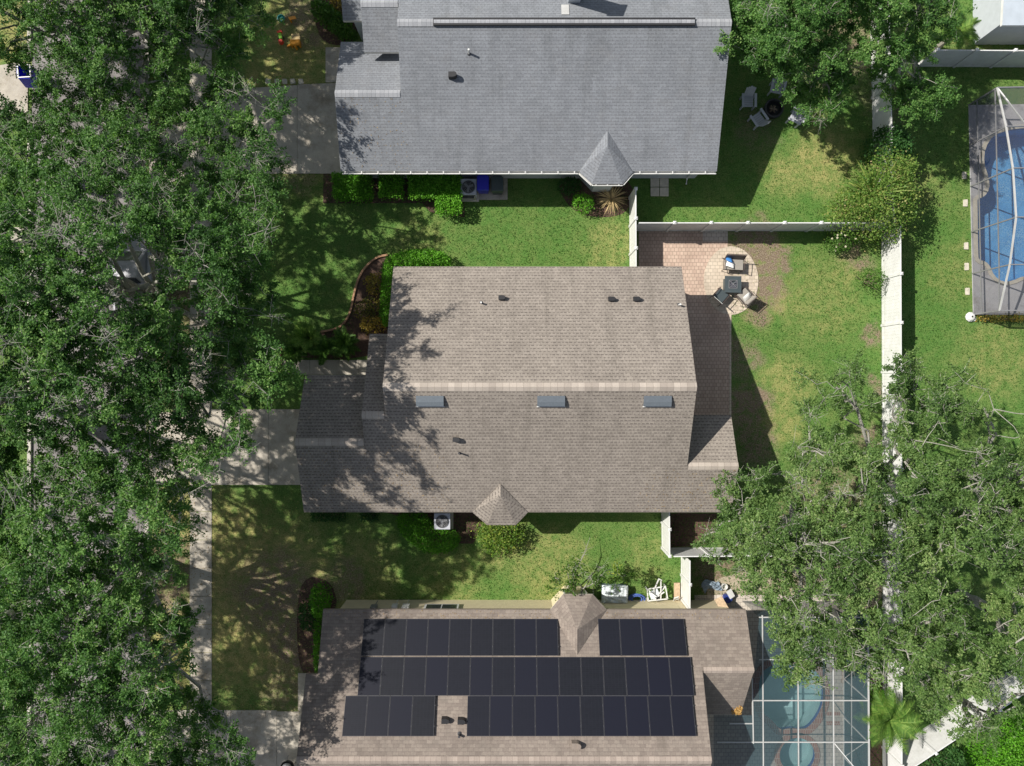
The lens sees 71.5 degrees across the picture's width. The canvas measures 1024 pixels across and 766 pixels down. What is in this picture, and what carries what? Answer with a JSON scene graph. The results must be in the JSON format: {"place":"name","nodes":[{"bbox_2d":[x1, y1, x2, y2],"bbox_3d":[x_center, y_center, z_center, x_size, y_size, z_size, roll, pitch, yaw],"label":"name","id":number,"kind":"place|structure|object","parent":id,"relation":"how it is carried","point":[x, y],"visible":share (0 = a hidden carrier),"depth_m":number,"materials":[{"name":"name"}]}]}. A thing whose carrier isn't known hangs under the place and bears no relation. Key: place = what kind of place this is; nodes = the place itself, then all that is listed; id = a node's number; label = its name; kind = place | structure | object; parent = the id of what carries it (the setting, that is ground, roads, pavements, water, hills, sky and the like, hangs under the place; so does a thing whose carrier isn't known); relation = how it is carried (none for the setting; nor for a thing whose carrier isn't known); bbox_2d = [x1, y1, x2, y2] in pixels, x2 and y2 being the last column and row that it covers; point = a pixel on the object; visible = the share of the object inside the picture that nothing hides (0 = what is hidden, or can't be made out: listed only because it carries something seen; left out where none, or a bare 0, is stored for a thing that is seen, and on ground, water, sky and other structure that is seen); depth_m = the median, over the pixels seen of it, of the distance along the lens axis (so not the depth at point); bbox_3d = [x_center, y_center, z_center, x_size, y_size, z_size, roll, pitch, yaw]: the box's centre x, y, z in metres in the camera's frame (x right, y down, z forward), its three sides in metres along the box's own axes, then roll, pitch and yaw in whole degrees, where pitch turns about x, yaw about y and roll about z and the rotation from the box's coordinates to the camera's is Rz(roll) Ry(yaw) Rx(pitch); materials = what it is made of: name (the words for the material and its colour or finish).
{"place":"outdoors","nodes":[
{"label":"outdoors","id":0,"kind":"place"},
{"bbox_2d":[0,63,27,252],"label":"driveway","id":1,"kind":"structure","parent":0,"point":[12,87],"depth_m":36.96,"materials":[{"name":"concrete"}]},
{"bbox_2d":[32,0,145,765],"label":"street","id":2,"kind":"structure","parent":0,"point":[101,435],"depth_m":37.00,"materials":[{"name":"asphalt"}]},
{"bbox_2d":[109,221,159,317],"bbox_3d":[-19.266,-5.661,36.112,2.360,1.764,5.350,-1,90,0],"label":"pickup truck","id":3,"kind":"object","parent":2,"relation":"on","point":[128,266],"visible":0.15,"depth_m":35.62,"materials":[{"name":"silver metal"}]},
{"bbox_2d":[190,0,211,765],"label":"sidewalk","id":4,"kind":"structure","parent":0,"point":[200,563],"depth_m":36.97,"materials":[{"name":"concrete"}]},
{"bbox_2d":[149,409,299,484],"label":"driveway","id":5,"kind":"structure","parent":0,"point":[283,463],"depth_m":36.96,"materials":[{"name":"concrete"}]},
{"bbox_2d":[149,710,301,765],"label":"driveway","id":6,"kind":"structure","parent":0,"point":[274,741],"depth_m":36.96,"materials":[{"name":"concrete"}]},
{"bbox_2d":[149,83,340,187],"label":"driveway","id":7,"kind":"structure","parent":0,"point":[307,135],"depth_m":36.96,"materials":[{"name":"concrete"}]},
{"bbox_2d":[282,360,366,374],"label":"path","id":8,"kind":"structure","parent":0,"point":[336,367],"depth_m":36.96,"materials":[{"name":"concrete"}]},
{"bbox_2d":[0,0,1023,765],"bbox_3d":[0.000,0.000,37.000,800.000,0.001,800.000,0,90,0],"label":"ground","id":9,"kind":"structure","parent":0,"point":[774,280],"depth_m":37.00,"materials":[{"name":"plant"}]},
{"bbox_2d":[0,430,256,765],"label":"oak tree","id":10,"kind":"object","parent":9,"relation":"on","point":[127,596],"visible":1,"depth_m":26.12,"materials":[{"name":"green plant"}]},
{"bbox_2d":[1,719,255,765],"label":"oak tree","id":11,"kind":"object","parent":9,"relation":"on","point":[210,762],"visible":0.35,"depth_m":29.26,"materials":[{"name":"green plant"}]},
{"bbox_2d":[0,0,284,137],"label":"oak tree","id":12,"kind":"object","parent":9,"relation":"on","point":[141,16],"visible":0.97,"depth_m":29.97,"materials":[{"name":"green plant"}]},
{"bbox_2d":[0,75,310,465],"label":"oak tree","id":13,"kind":"object","parent":9,"relation":"on","point":[150,327],"visible":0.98,"depth_m":26.48,"materials":[{"name":"green plant"}]},
{"bbox_2d":[297,577,336,672],"bbox_3d":[-10.155,12.719,36.990,2.067,0.001,5.266,0,90,0],"label":"mulch bed","id":14,"kind":"object","parent":9,"relation":"on","point":[305,658],"visible":0.54,"depth_m":36.99,"materials":[{"name":"soil"}]},
{"bbox_2d":[312,0,357,44],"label":"mulch bed","id":15,"kind":"object","parent":9,"relation":"on","point":[332,37],"visible":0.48,"depth_m":36.99,"materials":[{"name":"soil"}]},
{"bbox_2d":[309,0,358,41],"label":"shrub","id":16,"kind":"object","parent":15,"relation":"on","point":[336,23],"visible":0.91,"depth_m":36.02,"materials":[{"name":"green plant"}]},
{"bbox_2d":[305,255,404,358],"bbox_3d":[-7.939,-3.173,36.990,7.736,0.001,3.575,-44,90,0],"label":"mulch bed","id":17,"kind":"object","parent":9,"relation":"on","point":[361,293],"visible":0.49,"depth_m":36.99,"materials":[{"name":"brown wood"}]},
{"bbox_2d":[286,315,327,353],"bbox_3d":[-10.699,-2.271,36.328,1.886,1.445,1.877,44,90,0],"label":"cycad","id":18,"kind":"object","parent":17,"relation":"on","point":[304,336],"visible":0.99,"depth_m":36.14,"materials":[{"name":"green plant"}]},
{"bbox_2d":[327,324,360,360],"bbox_3d":[-8.642,-2.025,36.392,1.814,1.316,1.519,42,90,0],"label":"cycad","id":19,"kind":"object","parent":17,"relation":"on","point":[344,342],"visible":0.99,"depth_m":36.32,"materials":[{"name":"green plant"}]},
{"bbox_2d":[378,255,394,326],"bbox_3d":[-6.367,-4.730,36.454,1.053,1.148,3.769,0,90,0],"label":"hedge","id":20,"kind":"object","parent":17,"relation":"on","point":[387,281],"visible":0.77,"depth_m":36.16,"materials":[{"name":"green plant"}]},
{"bbox_2d":[323,174,464,216],"bbox_3d":[-6.144,-9.824,36.990,7.359,0.001,2.398,0,90,0],"label":"mulch bed","id":21,"kind":"object","parent":9,"relation":"on","point":[376,199],"visible":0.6,"depth_m":36.99,"materials":[{"name":"soil"}]},
{"bbox_2d":[330,171,374,205],"bbox_3d":[-8.127,-10.002,36.417,2.247,1.181,1.654,0,90,0],"label":"hedge","id":22,"kind":"object","parent":21,"relation":"on","point":[360,179],"visible":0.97,"depth_m":36.06,"materials":[{"name":"green plant"}]},
{"bbox_2d":[377,174,405,201],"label":"hedge","id":23,"kind":"object","parent":21,"relation":"on","point":[384,184],"visible":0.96,"depth_m":36.07,"materials":[{"name":"green plant"}]},
{"bbox_2d":[406,174,463,217],"bbox_3d":[-3.915,-9.639,36.405,2.910,1.240,2.270,0,90,0],"label":"hedge","id":24,"kind":"object","parent":21,"relation":"on","point":[427,186],"visible":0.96,"depth_m":36.01,"materials":[{"name":"green plant"}]},
{"bbox_2d":[390,247,452,266],"bbox_3d":[-4.655,-6.303,36.374,3.232,1.307,1.313,0,90,0],"label":"hedge","id":25,"kind":"object","parent":9,"relation":"on","point":[397,256],"visible":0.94,"depth_m":36.09,"materials":[{"name":"green plant"}]},
{"bbox_2d":[387,512,481,543],"bbox_3d":[-6.027,7.359,36.990,9.391,0.001,1.998,0,90,0],"label":"mulch bed","id":26,"kind":"object","parent":9,"relation":"on","point":[463,533],"visible":0.29,"depth_m":36.99,"materials":[{"name":"brown wood"}]},
{"bbox_2d":[395,512,461,554],"bbox_3d":[-4.417,7.726,36.305,3.645,1.437,1.882,29,90,0],"label":"shrub","id":27,"kind":"object","parent":26,"relation":"on","point":[424,548],"visible":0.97,"depth_m":36.05,"materials":[{"name":"green plant"}]},
{"bbox_2d":[469,521,526,559],"bbox_3d":[-0.724,7.904,36.308,3.137,1.805,2.257,0,90,0],"label":"bush","id":28,"kind":"object","parent":9,"relation":"on","point":[505,539],"visible":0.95,"depth_m":36.06,"materials":[{"name":"green plant"}]},
{"bbox_2d":[335,0,731,191],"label":"house","id":29,"kind":"structure","parent":9,"relation":"on","point":[597,95],"depth_m":33.07,"materials":[{"name":"grey"}]},
{"bbox_2d":[90,26,1017,762],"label":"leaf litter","id":30,"kind":"object","parent":9,"relation":"on","point":[270,560],"visible":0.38,"depth_m":36.94,"materials":[{"name":"brown plant"}]},
{"bbox_2d":[541,555,638,600],"bbox_3d":[3.844,9.492,35.079,4.890,3.915,2.684,0,90,0],"label":"tree","id":31,"kind":"object","parent":9,"relation":"on","point":[576,575],"visible":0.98,"depth_m":34.08,"materials":[{"name":"green plant"}]},
{"bbox_2d":[559,178,632,216],"bbox_3d":[4.356,-9.708,36.990,3.842,0.001,2.162,0,90,0],"label":"mulch bed","id":32,"kind":"object","parent":9,"relation":"on","point":[603,208],"visible":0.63,"depth_m":36.99,"materials":[{"name":"soil"}]},
{"bbox_2d":[628,187,637,266],"bbox_3d":[6.130,-7.400,36.020,0.150,1.960,4.550,0,90,0],"label":"fence","id":33,"kind":"object","parent":9,"relation":"on","point":[633,246],"visible":0.88,"depth_m":35.84,"materials":[{"name":"white plastic"}]},
{"bbox_2d":[670,514,716,546],"bbox_3d":[9.324,7.676,36.990,2.664,0.001,1.765,0,90,0],"label":"mulch bed","id":34,"kind":"object","parent":9,"relation":"on","point":[680,518],"visible":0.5,"depth_m":36.99,"materials":[{"name":"soil"}]},
{"bbox_2d":[636,221,894,231],"bbox_3d":[12.637,-7.920,36.020,12.705,1.960,0.150,0,90,0],"label":"fence","id":35,"kind":"object","parent":9,"relation":"on","point":[729,226],"visible":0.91,"depth_m":35.94,"materials":[{"name":"white plastic"}]},
{"bbox_2d":[695,595,836,765],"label":"pool deck","id":36,"kind":"structure","parent":9,"relation":"on","point":[752,616],"depth_m":36.97,"materials":[{"name":"concrete"}]},
{"bbox_2d":[714,601,869,765],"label":"pool cage","id":37,"kind":"object","parent":36,"relation":"on","point":[798,726],"visible":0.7,"depth_m":34.39,"materials":[{"name":"white metal"}]},
{"bbox_2d":[707,565,881,609],"bbox_3d":[14.690,10.747,36.992,9.149,0.001,2.550,0,90,0],"label":"gravel bed","id":38,"kind":"object","parent":9,"relation":"on","point":[736,584],"visible":0.24,"depth_m":36.99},
{"bbox_2d":[713,0,935,133],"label":"oak tree","id":39,"kind":"object","parent":9,"relation":"on","point":[803,31],"visible":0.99,"depth_m":30.77,"materials":[{"name":"green plant"}]},
{"bbox_2d":[690,393,961,670],"bbox_3d":[12.955,6.508,31.283,9.305,11.594,9.159,-37,90,0],"label":"oak tree","id":40,"kind":"object","parent":9,"relation":"on","point":[790,537],"visible":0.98,"depth_m":28.17,"materials":[{"name":"green plant"}]},
{"bbox_2d":[812,140,929,251],"bbox_3d":[17.926,-9.218,35.242,5.170,4.108,5.423,0,90,0],"label":"shrub","id":41,"kind":"object","parent":9,"relation":"on","point":[906,178],"visible":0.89,"depth_m":34.55,"materials":[{"name":"green plant"}]},
{"bbox_2d":[832,156,912,229],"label":"arching shoots","id":42,"kind":"object","parent":41,"relation":"attached to","point":[856,184],"visible":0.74,"depth_m":34.50,"materials":[{"name":"green plant"}]},
{"bbox_2d":[869,678,881,765],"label":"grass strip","id":43,"kind":"object","parent":9,"relation":"on","point":[877,757],"depth_m":36.99,"materials":[{"name":"plant"}]},
{"bbox_2d":[862,685,926,754],"bbox_3d":[18.333,16.317,35.245,3.097,3.524,3.100,0,90,0],"label":"palm","id":44,"kind":"object","parent":43,"relation":"on","point":[891,721],"visible":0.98,"depth_m":34.23,"materials":[{"name":"green plant"}]},
{"bbox_2d":[870,8,895,221],"bbox_3d":[18.756,-13.703,36.020,0.150,1.960,11.308,-1,90,0],"label":"fence","id":45,"kind":"object","parent":9,"relation":"on","point":[882,117],"visible":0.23,"depth_m":36.15,"materials":[{"name":"white plastic"}]},
{"bbox_2d":[856,122,916,173],"bbox_3d":[18.964,-11.793,35.673,2.404,2.689,2.528,0,90,0],"label":"shrub","id":46,"kind":"object","parent":9,"relation":"on","point":[900,136],"visible":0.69,"depth_m":35.11,"materials":[{"name":"green plant"}]},
{"bbox_2d":[881,226,903,519],"bbox_3d":[19.250,-0.496,36.020,0.150,1.960,14.529,0,90,0],"label":"fence","id":47,"kind":"object","parent":9,"relation":"on","point":[892,323],"visible":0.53,"depth_m":36.11,"materials":[{"name":"white plastic"}]},
{"bbox_2d":[881,516,903,765],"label":"fence","id":48,"kind":"object","parent":9,"relation":"on","point":[893,757],"visible":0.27,"depth_m":36.11,"materials":[{"name":"white plastic"}]},
{"bbox_2d":[770,577,1015,746],"bbox_3d":[15.301,10.821,31.425,9.507,11.236,6.914,0,90,0],"label":"oak tree","id":49,"kind":"object","parent":9,"relation":"on","point":[920,663],"visible":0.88,"depth_m":27.84,"materials":[{"name":"green plant"}]},
{"bbox_2d":[791,346,1023,615],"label":"oak tree","id":50,"kind":"object","parent":9,"relation":"on","point":[940,525],"visible":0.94,"depth_m":28.36,"materials":[{"name":"green plant"}]},
{"bbox_2d":[870,0,977,131],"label":"oak tree","id":51,"kind":"object","parent":9,"relation":"on","point":[910,88],"visible":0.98,"depth_m":31.64,"materials":[{"name":"green plant"}]},
{"bbox_2d":[935,9,980,49],"bbox_3d":[22.136,-17.510,35.714,2.051,2.593,2.205,0,90,0],"label":"palm","id":52,"kind":"object","parent":9,"relation":"on","point":[967,29],"visible":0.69,"depth_m":34.96,"materials":[{"name":"green plant"}]},
{"bbox_2d":[902,666,1023,765],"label":"fence","id":53,"kind":"object","parent":9,"relation":"on","point":[933,740],"visible":0.52,"depth_m":36.01,"materials":[{"name":"white plastic"}]},
{"bbox_2d":[916,48,1023,67],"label":"fence","id":54,"kind":"object","parent":9,"relation":"on","point":[976,57],"visible":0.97,"depth_m":36.03,"materials":[{"name":"white plastic"}]},
{"bbox_2d":[922,673,1023,756],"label":"oak tree","id":55,"kind":"object","parent":9,"relation":"on","point":[990,714],"visible":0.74,"depth_m":29.24,"materials":[{"name":"green plant"}]},
{"bbox_2d":[935,356,1023,583],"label":"oak tree","id":56,"kind":"object","parent":9,"relation":"on","point":[988,419],"visible":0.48,"depth_m":30.26,"materials":[{"name":"green plant"}]},
{"bbox_2d":[955,581,1023,692],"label":"oak tree","id":57,"kind":"object","parent":9,"relation":"on","point":[994,608],"visible":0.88,"depth_m":29.11,"materials":[{"name":"green plant"}]},
{"bbox_2d":[963,705,1023,765],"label":"shrub","id":58,"kind":"object","parent":9,"relation":"on","point":[1016,744],"visible":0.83,"depth_m":35.59,"materials":[{"name":"green plant"}]},
{"bbox_2d":[968,104,1023,313],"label":"pool deck","id":59,"kind":"structure","parent":9,"relation":"on","point":[1013,298],"depth_m":36.97,"materials":[{"name":"concrete"}]},
{"bbox_2d":[968,86,1023,314],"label":"pool cage","id":60,"kind":"object","parent":59,"relation":"on","point":[1013,179],"visible":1,"depth_m":34.92,"materials":[{"name":"grey metal"}]},
{"bbox_2d":[973,124,1023,284],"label":"swimming pool","id":61,"kind":"structure","parent":59,"relation":"in","point":[989,235],"depth_m":38.30,"materials":[{"name":"liquid"}]},
{"bbox_2d":[295,267,738,524],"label":"house","id":62,"kind":"structure","parent":0,"point":[491,368],"depth_m":32.68,"materials":[{"name":"beige"}]},
{"bbox_2d":[296,586,753,765],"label":"house","id":63,"kind":"structure","parent":0,"point":[719,652],"depth_m":32.73,"materials":[{"name":"brown"}]},
{"bbox_2d":[342,696,367,735],"bbox_3d":[-7.030,14.930,31.902,1.019,0.052,1.640,0,64,0],"label":"solar panel","id":64,"kind":"object","parent":63,"relation":"attached to","point":[354,720],"visible":1,"depth_m":31.88,"materials":[{"name":"glass"}]},
{"bbox_2d":[357,657,381,695],"bbox_3d":[-6.500,13.444,32.615,1.019,0.052,1.640,0,64,0],"label":"solar panel","id":65,"kind":"object","parent":63,"relation":"attached to","point":[369,683],"visible":1,"depth_m":32.60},
{"bbox_2d":[361,619,384,655],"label":"solar panel","id":66,"kind":"object","parent":63,"relation":"attached to","point":[373,638],"visible":1,"depth_m":33.33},
{"bbox_2d":[365,696,389,735],"bbox_3d":[-6.011,14.930,31.902,1.019,0.052,1.640,0,64,0],"label":"solar panel","id":67,"kind":"object","parent":63,"relation":"attached to","point":[377,717],"visible":1,"depth_m":31.88,"materials":[{"name":"glass"}]},
{"bbox_2d":[380,657,403,695],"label":"solar panel","id":68,"kind":"object","parent":63,"relation":"attached to","point":[392,676],"visible":1,"depth_m":32.60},
{"bbox_2d":[383,619,406,655],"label":"solar panel","id":69,"kind":"object","parent":63,"relation":"attached to","point":[394,637],"visible":1,"depth_m":33.33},
{"bbox_2d":[388,696,412,735],"bbox_3d":[-4.990,14.930,31.902,1.019,0.052,1.640,0,64,0],"label":"solar panel","id":70,"kind":"object","parent":63,"relation":"attached to","point":[400,716],"visible":1,"depth_m":31.88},
{"bbox_2d":[402,657,425,695],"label":"solar panel","id":71,"kind":"object","parent":63,"relation":"attached to","point":[414,676],"visible":1,"depth_m":32.60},
{"bbox_2d":[405,619,427,655],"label":"solar panel","id":72,"kind":"object","parent":63,"relation":"attached to","point":[416,636],"visible":1,"depth_m":33.33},
{"bbox_2d":[411,696,434,735],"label":"solar panel","id":73,"kind":"object","parent":63,"relation":"attached to","point":[423,711],"visible":1,"depth_m":31.88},
{"bbox_2d":[425,657,447,695],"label":"solar panel","id":74,"kind":"object","parent":63,"relation":"attached to","point":[436,676],"visible":1,"depth_m":32.60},
{"bbox_2d":[427,619,449,655],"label":"solar panel","id":75,"kind":"object","parent":63,"relation":"attached to","point":[438,638],"visible":1,"depth_m":33.33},
{"bbox_2d":[447,657,470,695],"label":"solar panel","id":76,"kind":"object","parent":63,"relation":"attached to","point":[458,676],"visible":1,"depth_m":32.60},
{"bbox_2d":[449,619,470,655],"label":"solar panel","id":77,"kind":"object","parent":63,"relation":"attached to","point":[460,638],"visible":1,"depth_m":33.33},
{"bbox_2d":[467,696,489,735],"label":"solar panel","id":78,"kind":"object","parent":63,"relation":"attached to","point":[478,710],"visible":1,"depth_m":31.90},
{"bbox_2d":[470,657,492,695],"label":"solar panel","id":79,"kind":"object","parent":63,"relation":"attached to","point":[481,677],"visible":1,"depth_m":32.60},
{"bbox_2d":[471,619,492,655],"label":"solar panel","id":80,"kind":"object","parent":63,"relation":"attached to","point":[481,637],"visible":1,"depth_m":33.33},
{"bbox_2d":[490,696,512,735],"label":"solar panel","id":81,"kind":"object","parent":63,"relation":"attached to","point":[500,715],"visible":1,"depth_m":31.89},
{"bbox_2d":[492,657,514,695],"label":"solar panel","id":82,"kind":"object","parent":63,"relation":"attached to","point":[503,677],"visible":1,"depth_m":32.60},
{"bbox_2d":[493,619,514,655],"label":"solar panel","id":83,"kind":"object","parent":63,"relation":"attached to","point":[503,637],"visible":1,"depth_m":33.33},
{"bbox_2d":[513,696,535,735],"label":"solar panel","id":84,"kind":"object","parent":63,"relation":"attached to","point":[523,715],"visible":1,"depth_m":31.88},
{"bbox_2d":[515,657,536,695],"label":"solar panel","id":85,"kind":"object","parent":63,"relation":"attached to","point":[525,676],"visible":1,"depth_m":32.60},
{"bbox_2d":[515,619,536,655],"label":"solar panel","id":86,"kind":"object","parent":63,"relation":"attached to","point":[525,637],"visible":1,"depth_m":33.33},
{"bbox_2d":[535,696,557,735],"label":"solar panel","id":87,"kind":"object","parent":63,"relation":"attached to","point":[546,715],"visible":1,"depth_m":31.89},
{"bbox_2d":[536,619,558,655],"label":"solar panel","id":88,"kind":"object","parent":63,"relation":"attached to","point":[547,636],"visible":1,"depth_m":33.33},
{"bbox_2d":[537,657,559,695],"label":"solar panel","id":89,"kind":"object","parent":63,"relation":"attached to","point":[548,676],"visible":1,"depth_m":32.60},
{"bbox_2d":[558,696,580,735],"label":"solar panel","id":90,"kind":"object","parent":63,"relation":"attached to","point":[569,720],"visible":1,"depth_m":31.88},
{"bbox_2d":[559,657,581,695],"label":"solar panel","id":91,"kind":"object","parent":63,"relation":"attached to","point":[570,676],"visible":1,"depth_m":32.60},
{"bbox_2d":[580,696,603,735],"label":"solar panel","id":92,"kind":"object","parent":63,"relation":"attached to","point":[592,723],"visible":1,"depth_m":31.88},
{"bbox_2d":[581,657,603,695],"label":"solar panel","id":93,"kind":"object","parent":63,"relation":"attached to","point":[592,676],"visible":1,"depth_m":32.60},
{"bbox_2d":[598,619,620,655],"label":"solar panel","id":94,"kind":"object","parent":63,"relation":"attached to","point":[609,637],"visible":1,"depth_m":33.33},
{"bbox_2d":[603,696,626,735],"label":"solar panel","id":95,"kind":"object","parent":63,"relation":"attached to","point":[614,711],"visible":1,"depth_m":31.88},
{"bbox_2d":[603,657,626,695],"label":"solar panel","id":96,"kind":"object","parent":63,"relation":"attached to","point":[614,676],"visible":1,"depth_m":32.60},
{"bbox_2d":[619,619,642,655],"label":"solar panel","id":97,"kind":"object","parent":63,"relation":"attached to","point":[631,637],"visible":1,"depth_m":33.33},
{"bbox_2d":[625,657,648,695],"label":"solar panel","id":98,"kind":"object","parent":63,"relation":"attached to","point":[637,684],"visible":1,"depth_m":32.60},
{"bbox_2d":[625,696,649,735],"bbox_3d":[5.639,14.930,31.902,1.019,0.052,1.640,0,64,0],"label":"solar panel","id":99,"kind":"object","parent":63,"relation":"attached to","point":[637,715],"visible":1,"depth_m":31.88,"materials":[{"name":"glass"}]},
{"bbox_2d":[641,619,664,655],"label":"solar panel","id":100,"kind":"object","parent":63,"relation":"attached to","point":[652,637],"visible":1,"depth_m":33.33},
{"bbox_2d":[647,657,671,695],"bbox_3d":[6.760,13.444,32.615,1.019,0.052,1.640,0,64,0],"label":"solar panel","id":101,"kind":"object","parent":63,"relation":"attached to","point":[659,676],"visible":1,"depth_m":32.60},
{"bbox_2d":[648,696,672,735],"bbox_3d":[6.660,14.930,31.902,1.019,0.052,1.640,0,64,0],"label":"solar panel","id":102,"kind":"object","parent":63,"relation":"attached to","point":[660,717],"visible":1,"depth_m":31.88,"materials":[{"name":"glass"}]},
{"bbox_2d":[662,619,686,655],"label":"solar panel","id":103,"kind":"object","parent":63,"relation":"attached to","point":[674,637],"visible":1,"depth_m":33.33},
{"bbox_2d":[669,657,693,695],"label":"solar panel","id":104,"kind":"object","parent":63,"relation":"attached to","point":[681,676],"visible":1,"depth_m":32.60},
{"bbox_2d":[670,696,695,735],"bbox_3d":[7.679,14.930,31.902,1.019,0.052,1.640,0,64,0],"label":"solar panel","id":105,"kind":"object","parent":63,"relation":"attached to","point":[683,719],"visible":1,"depth_m":31.88,"materials":[{"name":"glass"}]},
{"bbox_2d":[639,231,728,414],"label":"terrace","id":106,"kind":"structure","parent":0,"point":[690,253],"depth_m":36.99,"materials":[{"name":"stone"}]},
{"bbox_2d":[704,246,757,314],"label":"round patio","id":107,"kind":"structure","parent":0,"point":[714,275],"depth_m":36.97,"materials":[{"name":"stone"}]},
{"bbox_2d":[973,0,1023,44],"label":"house","id":108,"kind":"structure","parent":0,"point":[1001,22],"depth_m":35.63,"materials":[{"name":"white plastic"}]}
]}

